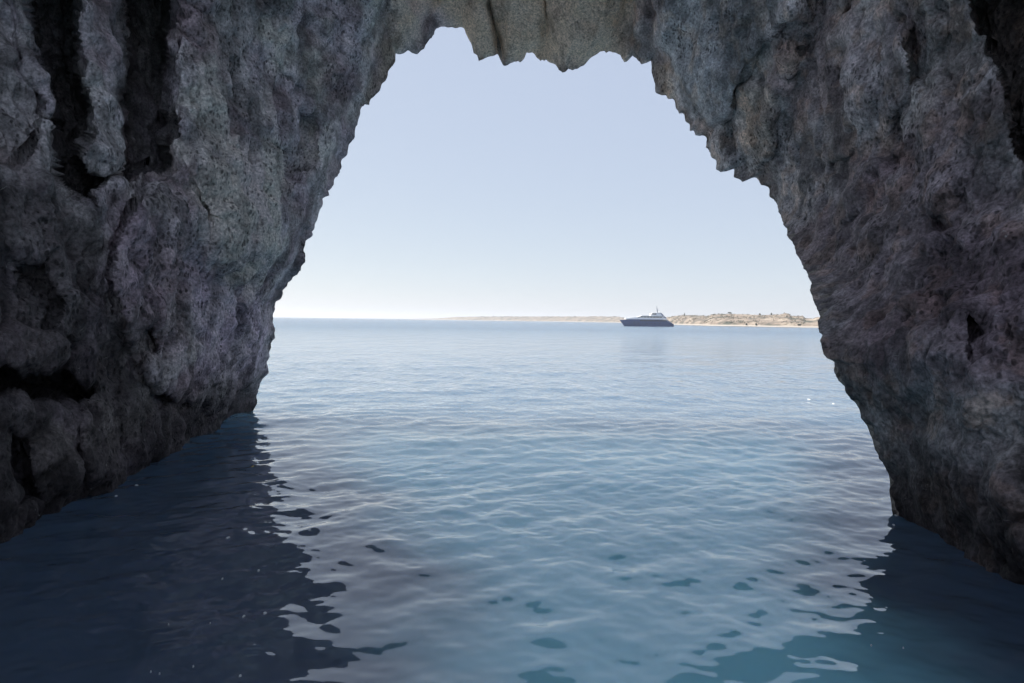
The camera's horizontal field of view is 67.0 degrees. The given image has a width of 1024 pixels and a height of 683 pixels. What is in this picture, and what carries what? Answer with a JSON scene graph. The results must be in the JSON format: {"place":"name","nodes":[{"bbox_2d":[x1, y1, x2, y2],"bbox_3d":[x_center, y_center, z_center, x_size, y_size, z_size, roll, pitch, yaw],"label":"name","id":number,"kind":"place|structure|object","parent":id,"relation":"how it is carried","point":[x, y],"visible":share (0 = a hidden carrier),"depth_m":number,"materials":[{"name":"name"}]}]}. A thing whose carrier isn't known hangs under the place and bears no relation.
{"place":"outdoors","nodes":[
{"label":"outdoors","id":0,"kind":"place"},
{"bbox_2d":[0,0,1023,584],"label":"cliff","id":1,"kind":"structure","parent":0,"point":[170,170],"depth_m":15.12,"materials":[{"name":"stone"}]},
{"bbox_2d":[0,317,1023,682],"bbox_3d":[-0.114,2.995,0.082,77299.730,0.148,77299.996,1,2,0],"label":"sea","id":2,"kind":"structure","parent":0,"point":[448,501],"depth_m":10.64,"materials":[{"name":"liquid"}]},
{"bbox_2d":[620,308,673,326],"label":"motor yacht","id":3,"kind":"object","parent":2,"relation":"on","point":[657,319],"visible":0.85,"depth_m":483.98,"materials":[{"name":"blue paint"}]},
{"bbox_2d":[273,27,819,318],"label":"sky","id":4,"kind":"structure","parent":0,"point":[466,186],"materials":[{"name":"blue"}]},
{"bbox_2d":[418,313,819,327],"bbox_3d":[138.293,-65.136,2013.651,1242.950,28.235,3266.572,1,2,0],"label":"coast","id":5,"kind":"structure","parent":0,"point":[769,321],"depth_m":683.46},
{"bbox_2d":[478,313,806,324],"bbox_3d":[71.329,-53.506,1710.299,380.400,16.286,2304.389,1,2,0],"label":"scrub","id":6,"kind":"object","parent":5,"relation":"on","point":[683,318],"visible":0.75,"depth_m":698.28,"materials":[{"name":"plant"}]}
]}

